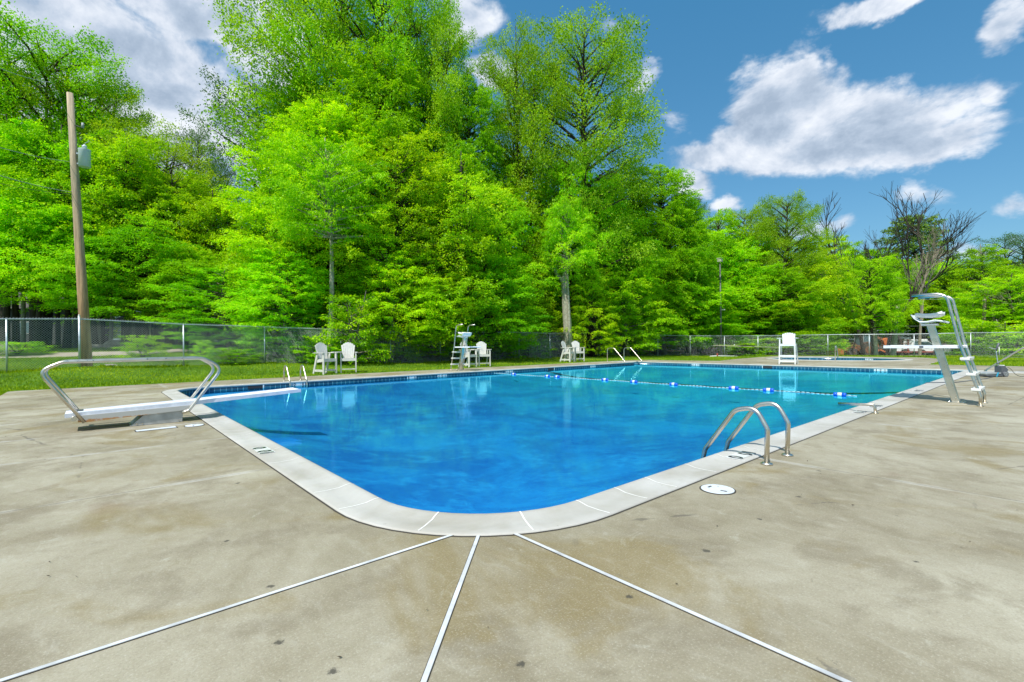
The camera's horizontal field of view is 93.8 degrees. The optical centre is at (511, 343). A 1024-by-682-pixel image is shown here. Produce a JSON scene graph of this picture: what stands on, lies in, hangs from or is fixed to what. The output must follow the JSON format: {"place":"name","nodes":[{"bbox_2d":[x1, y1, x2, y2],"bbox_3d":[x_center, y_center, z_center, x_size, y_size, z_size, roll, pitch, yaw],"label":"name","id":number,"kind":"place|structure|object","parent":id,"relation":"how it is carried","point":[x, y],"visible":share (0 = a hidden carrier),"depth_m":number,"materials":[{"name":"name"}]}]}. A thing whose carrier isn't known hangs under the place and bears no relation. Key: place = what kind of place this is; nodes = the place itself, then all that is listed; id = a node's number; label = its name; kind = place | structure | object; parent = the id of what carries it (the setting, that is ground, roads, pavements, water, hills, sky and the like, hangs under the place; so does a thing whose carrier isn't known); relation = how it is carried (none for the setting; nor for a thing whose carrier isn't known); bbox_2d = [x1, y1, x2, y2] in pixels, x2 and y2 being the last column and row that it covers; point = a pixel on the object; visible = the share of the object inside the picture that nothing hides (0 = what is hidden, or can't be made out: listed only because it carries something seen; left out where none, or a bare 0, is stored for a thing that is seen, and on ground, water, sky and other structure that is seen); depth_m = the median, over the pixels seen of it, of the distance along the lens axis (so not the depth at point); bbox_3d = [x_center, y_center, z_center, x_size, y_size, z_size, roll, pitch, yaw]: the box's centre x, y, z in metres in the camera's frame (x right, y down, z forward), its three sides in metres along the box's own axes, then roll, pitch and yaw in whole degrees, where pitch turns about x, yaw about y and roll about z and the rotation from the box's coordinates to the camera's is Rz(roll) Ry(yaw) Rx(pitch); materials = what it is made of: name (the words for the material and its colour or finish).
{"place":"outdoors","nodes":[
{"label":"outdoors","id":0,"kind":"place"},
{"bbox_2d":[0,349,311,357],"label":"gravel path","id":1,"kind":"structure","parent":0,"point":[75,353],"depth_m":26.32,"materials":[{"name":"grey gravel"}]},
{"bbox_2d":[0,356,1023,681],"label":"pool deck","id":2,"kind":"structure","parent":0,"point":[228,560],"depth_m":2.54,"materials":[{"name":"concrete"}]},
{"bbox_2d":[40,356,300,425],"bbox_3d":[-5.362,0.738,7.920,3.441,1.030,0.578,-1,0,-41],"label":"diving board","id":3,"kind":"object","parent":2,"relation":"on","point":[171,411],"visible":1,"depth_m":7.44,"materials":[{"name":"silver metal"}]},
{"bbox_2d":[180,362,961,513],"bbox_3d":[3.705,1.504,15.789,23.060,0.635,16.900,-1,0,-41],"label":"pool basin","id":4,"kind":"object","parent":2,"relation":"in","point":[484,450],"visible":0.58,"depth_m":9.75,"materials":[{"name":"liquid"}]},
{"bbox_2d":[161,361,1023,536],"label":"pool coping","id":5,"kind":"object","parent":2,"relation":"on","point":[340,495],"visible":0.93,"depth_m":4.05,"materials":[{"name":"grey concrete"}]},
{"bbox_2d":[701,401,792,465],"bbox_3d":[2.454,1.189,5.065,0.642,1.130,0.766,-1,0,-41],"label":"pool ladder","id":6,"kind":"object","parent":2,"relation":"on","point":[751,410],"visible":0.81,"depth_m":4.97,"materials":[{"name":"silver metal"}]},
{"bbox_2d":[883,293,987,406],"bbox_3d":[8.075,0.095,9.180,0.748,2.065,1.430,-1,0,-41],"label":"guard stand","id":7,"kind":"object","parent":2,"relation":"on","point":[937,346],"visible":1,"depth_m":9.04,"materials":[{"name":"silver metal"}]},
{"bbox_2d":[0,341,1023,395],"bbox_3d":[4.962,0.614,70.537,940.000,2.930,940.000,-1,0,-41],"label":"ground","id":8,"kind":"structure","parent":0,"point":[674,352],"depth_m":21.76,"materials":[{"name":"green plant"}]},
{"bbox_2d":[0,46,93,165],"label":"tall tree","id":9,"kind":"object","parent":8,"relation":"on","point":[20,101],"visible":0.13,"depth_m":36.39,"materials":[{"name":"green plant"}]},
{"bbox_2d":[10,292,109,343],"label":"house","id":10,"kind":"structure","parent":8,"relation":"on","point":[54,327],"depth_m":46.49,"materials":[{"name":"grey"}]},
{"bbox_2d":[0,191,130,348],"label":"broadleaf tree","id":11,"kind":"object","parent":8,"relation":"on","point":[7,288],"visible":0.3,"depth_m":29.43,"materials":[{"name":"green plant"}]},
{"bbox_2d":[0,114,135,343],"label":"broadleaf tree","id":12,"kind":"object","parent":8,"relation":"on","point":[6,309],"visible":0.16,"depth_m":31.48,"materials":[{"name":"green plant"}]},
{"bbox_2d":[0,206,156,343],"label":"broadleaf tree","id":13,"kind":"object","parent":8,"relation":"on","point":[30,276],"visible":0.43,"depth_m":29.04,"materials":[{"name":"green plant"}]},
{"bbox_2d":[0,0,158,347],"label":"tall tree","id":14,"kind":"object","parent":8,"relation":"on","point":[82,64],"visible":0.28,"depth_m":36.50,"materials":[{"name":"green plant"}]},
{"bbox_2d":[66,92,92,366],"bbox_3d":[-17.043,-4.288,18.937,0.860,11.163,0.398,-1,0,10],"label":"utility pole","id":15,"kind":"object","parent":8,"relation":"on","point":[80,157],"visible":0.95,"depth_m":18.80,"materials":[{"name":"brown wood"}]},
{"bbox_2d":[0,117,164,347],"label":"broadleaf tree","id":16,"kind":"object","parent":8,"relation":"on","point":[38,136],"visible":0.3,"depth_m":30.82,"materials":[{"name":"green plant"}]},
{"bbox_2d":[0,46,164,343],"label":"tall tree","id":17,"kind":"object","parent":8,"relation":"on","point":[115,106],"visible":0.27,"depth_m":37.63,"materials":[{"name":"green plant"}]},
{"bbox_2d":[0,129,225,341],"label":"broadleaf tree","id":18,"kind":"object","parent":8,"relation":"on","point":[106,153],"visible":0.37,"depth_m":31.24,"materials":[{"name":"green plant"}]},
{"bbox_2d":[38,213,219,346],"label":"broadleaf tree","id":19,"kind":"object","parent":8,"relation":"on","point":[130,231],"visible":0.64,"depth_m":29.18,"materials":[{"name":"green plant"}]},
{"bbox_2d":[112,335,171,357],"bbox_3d":[-17.299,0.197,22.361,2.428,1.317,2.835,-1,0,-33],"label":"leafy bush","id":20,"kind":"object","parent":8,"relation":"on","point":[148,352],"visible":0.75,"depth_m":22.25,"materials":[{"name":"green plant"}]},
{"bbox_2d":[50,114,236,346],"bbox_3d":[-28.632,-8.568,37.111,12.036,18.167,13.655,-1,0,-42],"label":"tall tree","id":21,"kind":"object","parent":8,"relation":"on","point":[183,148],"visible":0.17,"depth_m":36.57,"materials":[{"name":"green plant"}]},
{"bbox_2d":[55,164,244,344],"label":"broadleaf tree","id":22,"kind":"object","parent":8,"relation":"on","point":[166,195],"visible":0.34,"depth_m":32.14,"materials":[{"name":"green plant"}]},
{"bbox_2d":[110,246,246,348],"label":"broadleaf tree","id":23,"kind":"object","parent":8,"relation":"on","point":[184,270],"visible":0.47,"depth_m":29.73,"materials":[{"name":"green plant"}]},
{"bbox_2d":[158,120,227,246],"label":"tall tree","id":24,"kind":"object","parent":8,"relation":"on","point":[197,138],"visible":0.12,"depth_m":43.36,"materials":[{"name":"green plant"}]},
{"bbox_2d":[150,190,264,347],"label":"broadleaf tree","id":25,"kind":"object","parent":8,"relation":"on","point":[201,200],"visible":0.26,"depth_m":32.55,"materials":[{"name":"green plant"}]},
{"bbox_2d":[133,265,299,354],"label":"broadleaf tree","id":26,"kind":"object","parent":8,"relation":"on","point":[209,300],"visible":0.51,"depth_m":27.32,"materials":[{"name":"green plant"}]},
{"bbox_2d":[193,347,271,364],"bbox_3d":[-13.393,0.636,22.889,3.155,0.870,3.396,-1,0,43],"label":"leafy bush","id":27,"kind":"object","parent":8,"relation":"on","point":[236,359],"visible":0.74,"depth_m":22.60,"materials":[{"name":"green plant"}]},
{"bbox_2d":[175,64,341,349],"bbox_3d":[-18.437,-10.179,37.043,13.034,21.725,10.759,-1,0,10],"label":"tall tree","id":28,"kind":"object","parent":8,"relation":"on","point":[222,159],"visible":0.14,"depth_m":35.33,"materials":[{"name":"green plant"}]},
{"bbox_2d":[218,180,327,355],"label":"broadleaf tree","id":29,"kind":"object","parent":8,"relation":"on","point":[241,231],"visible":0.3,"depth_m":27.31,"materials":[{"name":"green plant"}]},
{"bbox_2d":[211,247,355,358],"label":"broadleaf tree","id":30,"kind":"object","parent":8,"relation":"on","point":[285,309],"visible":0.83,"depth_m":25.22,"materials":[{"name":"green plant"}]},
{"bbox_2d":[221,72,361,335],"bbox_3d":[-14.246,-9.256,34.184,11.239,19.658,11.150,-1,0,-35],"label":"broadleaf tree","id":31,"kind":"object","parent":8,"relation":"on","point":[290,93],"visible":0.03,"depth_m":32.08,"materials":[{"name":"green plant"}]},
{"bbox_2d":[0,315,622,371],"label":"chain link fence","id":32,"kind":"object","parent":8,"relation":"on","point":[6,331],"visible":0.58,"depth_m":20.39,"materials":[{"name":"silver metal"}]},
{"bbox_2d":[197,0,434,345],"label":"tall tree","id":33,"kind":"object","parent":8,"relation":"on","point":[295,7],"visible":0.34,"depth_m":31.90,"materials":[{"name":"green plant"}]},
{"bbox_2d":[208,95,424,352],"bbox_3d":[-11.757,-7.148,29.613,11.900,15.922,11.806,-1,0,17],"label":"broadleaf tree","id":34,"kind":"object","parent":8,"relation":"on","point":[323,118],"visible":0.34,"depth_m":28.00,"materials":[{"name":"green plant"}]},
{"bbox_2d":[292,335,345,364],"bbox_3d":[-9.703,0.359,24.627,2.940,1.594,3.164,-1,0,-15],"label":"leafy bush","id":35,"kind":"object","parent":8,"relation":"on","point":[314,350],"visible":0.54,"depth_m":24.20,"materials":[{"name":"green plant"}]},
{"bbox_2d":[312,342,337,374],"bbox_3d":[-7.766,0.633,19.887,0.773,1.334,0.746,-1,0,32],"label":"patio chair","id":36,"kind":"object","parent":8,"relation":"on","point":[322,356],"visible":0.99,"depth_m":19.86,"materials":[{"name":"plastic"}]},
{"bbox_2d":[254,128,404,361],"bbox_3d":[-10.006,-5.016,25.925,7.367,12.284,7.742,-1,0,38],"label":"broadleaf tree","id":37,"kind":"object","parent":8,"relation":"on","point":[295,192],"visible":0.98,"depth_m":24.93,"materials":[{"name":"green plant"}]},
{"bbox_2d":[306,292,392,364],"bbox_3d":[-8.471,-0.777,25.043,4.223,3.967,3.618,-1,0,-25],"label":"leafy bush","id":38,"kind":"object","parent":8,"relation":"on","point":[350,337],"visible":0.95,"depth_m":24.70,"materials":[{"name":"green plant"}]},
{"bbox_2d":[253,0,479,352],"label":"tall tree","id":39,"kind":"object","parent":8,"relation":"on","point":[384,7],"visible":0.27,"depth_m":33.21,"materials":[{"name":"green plant"}]},
{"bbox_2d":[302,35,446,351],"bbox_3d":[-9.671,-10.012,33.567,11.569,21.730,14.960,-1,0,1],"label":"broadleaf tree","id":40,"kind":"object","parent":8,"relation":"on","point":[406,121],"visible":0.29,"depth_m":31.34,"materials":[{"name":"green plant"}]},
{"bbox_2d":[318,246,452,362],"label":"broadleaf tree","id":41,"kind":"object","parent":8,"relation":"on","point":[388,305],"visible":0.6,"depth_m":26.84,"materials":[{"name":"green plant"}]},
{"bbox_2d":[287,124,511,360],"bbox_3d":[-7.166,-5.865,28.634,13.050,14.056,10.625,-1,0,44],"label":"broadleaf tree","id":42,"kind":"object","parent":8,"relation":"on","point":[398,169],"visible":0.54,"depth_m":27.87,"materials":[{"name":"green plant"}]},
{"bbox_2d":[387,0,478,352],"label":"tall tree","id":43,"kind":"object","parent":8,"relation":"on","point":[440,30],"visible":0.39,"depth_m":33.75,"materials":[{"name":"green plant"}]},
{"bbox_2d":[366,265,499,360],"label":"broadleaf tree","id":44,"kind":"object","parent":8,"relation":"on","point":[428,273],"visible":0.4,"depth_m":27.82,"materials":[{"name":"green plant"}]},
{"bbox_2d":[379,151,541,359],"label":"broadleaf tree","id":45,"kind":"object","parent":8,"relation":"on","point":[477,189],"visible":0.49,"depth_m":28.52,"materials":[{"name":"green plant"}]},
{"bbox_2d":[413,70,524,314],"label":"broadleaf tree","id":46,"kind":"object","parent":8,"relation":"on","point":[481,103],"visible":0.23,"depth_m":34.41,"materials":[{"name":"green plant"}]},
{"bbox_2d":[413,251,554,360],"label":"broadleaf tree","id":47,"kind":"object","parent":8,"relation":"on","point":[513,297],"visible":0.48,"depth_m":29.16,"materials":[{"name":"green plant"}]},
{"bbox_2d":[433,185,560,355],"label":"broadleaf tree","id":48,"kind":"object","parent":8,"relation":"on","point":[518,215],"visible":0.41,"depth_m":31.00,"materials":[{"name":"green plant"}]},
{"bbox_2d":[0,354,1023,372],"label":"fence","id":49,"kind":"object","parent":8,"relation":"on","point":[137,366],"visible":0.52,"depth_m":23.73,"materials":[{"name":"grey metal"}]},
{"bbox_2d":[467,268,559,354],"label":"broadleaf tree","id":50,"kind":"object","parent":8,"relation":"on","point":[542,305],"visible":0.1,"depth_m":33.60,"materials":[{"name":"green plant"}]},
{"bbox_2d":[478,153,581,353],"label":"broadleaf tree","id":51,"kind":"object","parent":8,"relation":"on","point":[549,310],"visible":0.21,"depth_m":36.18,"materials":[{"name":"green plant"}]},
{"bbox_2d":[472,10,590,355],"bbox_3d":[1.507,-12.295,38.491,9.274,26.874,11.305,-1,0,7],"label":"tall tree","id":52,"kind":"object","parent":8,"relation":"on","point":[531,54],"visible":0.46,"depth_m":36.05,"materials":[{"name":"green plant"}]},
{"bbox_2d":[510,215,605,355],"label":"broadleaf tree","id":53,"kind":"object","parent":8,"relation":"on","point":[558,323],"visible":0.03,"depth_m":37.81,"materials":[{"name":"green plant"}]},
{"bbox_2d":[548,257,572,357],"bbox_3d":[3.554,-2.642,34.736,1.870,7.680,0.913,-1,0,17],"label":"trunk","id":54,"kind":"object","parent":8,"relation":"on","point":[564,306],"visible":0.59,"depth_m":34.37,"materials":[{"name":"brown plant"}]},
{"bbox_2d":[525,194,598,357],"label":"broadleaf tree","id":55,"kind":"object","parent":8,"relation":"on","point":[563,253],"visible":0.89,"depth_m":33.45,"materials":[{"name":"green plant"}]},
{"bbox_2d":[527,155,630,310],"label":"broadleaf tree","id":56,"kind":"object","parent":8,"relation":"on","point":[574,191],"visible":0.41,"depth_m":35.34,"materials":[{"name":"green plant"}]},
{"bbox_2d":[494,1,670,356],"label":"tall tree","id":57,"kind":"object","parent":8,"relation":"on","point":[613,109],"visible":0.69,"depth_m":34.97,"materials":[{"name":"green plant"}]},
{"bbox_2d":[554,266,634,356],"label":"broadleaf tree","id":58,"kind":"object","parent":8,"relation":"on","point":[594,333],"visible":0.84,"depth_m":35.31,"materials":[{"name":"green plant"}]},
{"bbox_2d":[557,177,671,353],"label":"broadleaf tree","id":59,"kind":"object","parent":8,"relation":"on","point":[635,276],"visible":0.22,"depth_m":37.39,"materials":[{"name":"green plant"}]},
{"bbox_2d":[571,226,683,355],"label":"broadleaf tree","id":60,"kind":"object","parent":8,"relation":"on","point":[651,335],"visible":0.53,"depth_m":36.56,"materials":[{"name":"green plant"}]},
{"bbox_2d":[580,165,688,353],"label":"broadleaf tree","id":61,"kind":"object","parent":8,"relation":"on","point":[644,206],"visible":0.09,"depth_m":41.91,"materials":[{"name":"green plant"}]},
{"bbox_2d":[616,163,718,354],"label":"broadleaf tree","id":62,"kind":"object","parent":8,"relation":"on","point":[663,212],"visible":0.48,"depth_m":41.84,"materials":[{"name":"green plant"}]},
{"bbox_2d":[630,246,731,354],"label":"broadleaf tree","id":63,"kind":"object","parent":8,"relation":"on","point":[663,343],"visible":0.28,"depth_m":41.68,"materials":[{"name":"green plant"}]},
{"bbox_2d":[650,195,727,353],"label":"broadleaf tree","id":64,"kind":"object","parent":8,"relation":"on","point":[701,247],"visible":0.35,"depth_m":42.62,"materials":[{"name":"green plant"}]},
{"bbox_2d":[666,283,749,352],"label":"broadleaf tree","id":65,"kind":"object","parent":8,"relation":"on","point":[726,317],"visible":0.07,"depth_m":44.52,"materials":[{"name":"green plant"}]},
{"bbox_2d":[665,275,782,352],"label":"broadleaf tree","id":66,"kind":"object","parent":8,"relation":"on","point":[729,289],"visible":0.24,"depth_m":43.80,"materials":[{"name":"green plant"}]},
{"bbox_2d":[667,226,785,352],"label":"broadleaf tree","id":67,"kind":"object","parent":8,"relation":"on","point":[768,289],"visible":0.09,"depth_m":45.83,"materials":[{"name":"green plant"}]},
{"bbox_2d":[691,207,775,352],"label":"broadleaf tree","id":68,"kind":"object","parent":8,"relation":"on","point":[733,224],"visible":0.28,"depth_m":46.81,"materials":[{"name":"green plant"}]},
{"bbox_2d":[709,338,788,355],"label":"leafy bush","id":69,"kind":"object","parent":8,"relation":"on","point":[748,342],"visible":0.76,"depth_m":42.62,"materials":[{"name":"green plant"}]},
{"bbox_2d":[713,233,792,351],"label":"broadleaf tree","id":70,"kind":"object","parent":8,"relation":"on","point":[755,257],"visible":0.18,"depth_m":47.16,"materials":[{"name":"green plant"}]},
{"bbox_2d":[712,203,801,351],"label":"tall tree","id":71,"kind":"object","parent":8,"relation":"on","point":[754,231],"visible":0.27,"depth_m":48.99,"materials":[{"name":"green plant"}]},
{"bbox_2d":[711,292,830,352],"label":"broadleaf tree","id":72,"kind":"object","parent":8,"relation":"on","point":[787,312],"visible":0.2,"depth_m":44.32,"materials":[{"name":"green plant"}]},
{"bbox_2d":[722,261,836,350],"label":"broadleaf tree","id":73,"kind":"object","parent":8,"relation":"on","point":[780,297],"visible":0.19,"depth_m":45.70,"materials":[{"name":"green plant"}]},
{"bbox_2d":[737,264,858,354],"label":"broadleaf tree","id":74,"kind":"object","parent":8,"relation":"on","point":[797,276],"visible":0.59,"depth_m":44.45,"materials":[{"name":"green plant"}]},
{"bbox_2d":[750,186,846,352],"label":"tall tree","id":75,"kind":"object","parent":8,"relation":"on","point":[798,218],"visible":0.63,"depth_m":47.69,"materials":[{"name":"green plant"}]},
{"bbox_2d":[769,336,855,355],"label":"leafy bush","id":76,"kind":"object","parent":8,"relation":"on","point":[806,351],"visible":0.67,"depth_m":42.65,"materials":[{"name":"green plant"}]},
{"bbox_2d":[773,237,859,352],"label":"broadleaf tree","id":77,"kind":"object","parent":8,"relation":"on","point":[822,267],"visible":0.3,"depth_m":47.72,"materials":[{"name":"green plant"}]},
{"bbox_2d":[788,284,850,353],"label":"broadleaf tree","id":78,"kind":"object","parent":8,"relation":"on","point":[832,319],"visible":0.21,"depth_m":48.07,"materials":[{"name":"green plant"}]},
{"bbox_2d":[628,332,1023,355],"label":"chain link fence","id":79,"kind":"object","parent":8,"relation":"on","point":[828,342],"visible":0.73,"depth_m":40.10,"materials":[{"name":"silver metal"}]},
{"bbox_2d":[781,192,890,354],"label":"bare tree","id":80,"kind":"object","parent":8,"relation":"on","point":[858,330],"visible":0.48,"depth_m":55.45,"materials":[{"name":"brown plant"}]},
{"bbox_2d":[807,234,874,344],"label":"broadleaf tree","id":81,"kind":"object","parent":8,"relation":"on","point":[849,246],"visible":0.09,"depth_m":64.47,"materials":[{"name":"green plant"}]},
{"bbox_2d":[817,247,933,333],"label":"broadleaf tree","id":82,"kind":"object","parent":8,"relation":"on","point":[875,257],"visible":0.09,"depth_m":62.74,"materials":[{"name":"green plant"}]},
{"bbox_2d":[830,254,927,354],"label":"broadleaf tree","id":83,"kind":"object","parent":8,"relation":"on","point":[871,318],"visible":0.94,"depth_m":47.62,"materials":[{"name":"green plant"}]},
{"bbox_2d":[865,270,914,354],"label":"broadleaf tree","id":84,"kind":"object","parent":8,"relation":"on","point":[893,311],"visible":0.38,"depth_m":48.47,"materials":[{"name":"green plant"}]},
{"bbox_2d":[842,254,943,329],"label":"broadleaf tree","id":85,"kind":"object","parent":8,"relation":"on","point":[916,298],"visible":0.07,"depth_m":61.60,"materials":[{"name":"green plant"}]},
{"bbox_2d":[858,192,938,344],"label":"bare tree","id":86,"kind":"object","parent":8,"relation":"on","point":[888,254],"visible":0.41,"depth_m":58.86,"materials":[{"name":"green plant"}]},
{"bbox_2d":[871,214,963,340],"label":"pine tree","id":87,"kind":"object","parent":8,"relation":"on","point":[914,248],"visible":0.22,"depth_m":70.73,"materials":[{"name":"green plant"}]},
{"bbox_2d":[897,222,953,355],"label":"bare tree","id":88,"kind":"object","parent":8,"relation":"on","point":[932,258],"visible":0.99,"depth_m":47.58,"materials":[{"name":"plant"}]},
{"bbox_2d":[869,181,983,354],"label":"bare tree","id":89,"kind":"object","parent":8,"relation":"on","point":[947,238],"visible":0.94,"depth_m":52.62,"materials":[{"name":"brown plant"}]},
{"bbox_2d":[908,264,998,354],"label":"tree","id":90,"kind":"object","parent":8,"relation":"on","point":[945,285],"visible":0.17,"depth_m":61.49,"materials":[{"name":"green plant"}]},
{"bbox_2d":[921,243,1023,343],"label":"broadleaf tree","id":91,"kind":"object","parent":8,"relation":"on","point":[999,266],"visible":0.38,"depth_m":57.24,"materials":[{"name":"green plant"}]},
{"bbox_2d":[933,273,1023,351],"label":"broadleaf tree","id":92,"kind":"object","parent":8,"relation":"on","point":[1003,286],"visible":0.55,"depth_m":46.40,"materials":[{"name":"green plant"}]},
{"bbox_2d":[934,282,1023,354],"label":"broadleaf tree","id":93,"kind":"object","parent":8,"relation":"on","point":[946,310],"visible":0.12,"depth_m":53.09,"materials":[{"name":"green plant"}]},
{"bbox_2d":[938,322,1022,354],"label":"leafy bush","id":94,"kind":"object","parent":8,"relation":"on","point":[967,330],"visible":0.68,"depth_m":40.37,"materials":[{"name":"green plant"}]},
{"bbox_2d":[957,230,1023,284],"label":"tall tree","id":95,"kind":"object","parent":8,"relation":"on","point":[1008,243],"visible":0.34,"depth_m":59.92,"materials":[{"name":"green plant"}]},
{"bbox_2d":[960,319,1023,354],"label":"leafy bush","id":96,"kind":"object","parent":8,"relation":"on","point":[1009,346],"visible":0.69,"depth_m":39.75,"materials":[{"name":"green plant"}]},
{"bbox_2d":[0,0,1023,344],"label":"sky","id":97,"kind":"structure","parent":0,"point":[850,99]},
{"bbox_2d":[185,364,955,397],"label":"pool water","id":98,"kind":"structure","parent":0,"point":[875,383],"depth_m":16.20,"materials":[{"name":"blue liquid"}]},
{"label":"parking lot","id":99,"kind":"structure","parent":0,"visible":0},
{"bbox_2d":[826,335,886,354],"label":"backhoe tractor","id":100,"kind":"object","parent":99,"relation":"on","point":[856,348],"visible":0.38,"depth_m":57.77,"materials":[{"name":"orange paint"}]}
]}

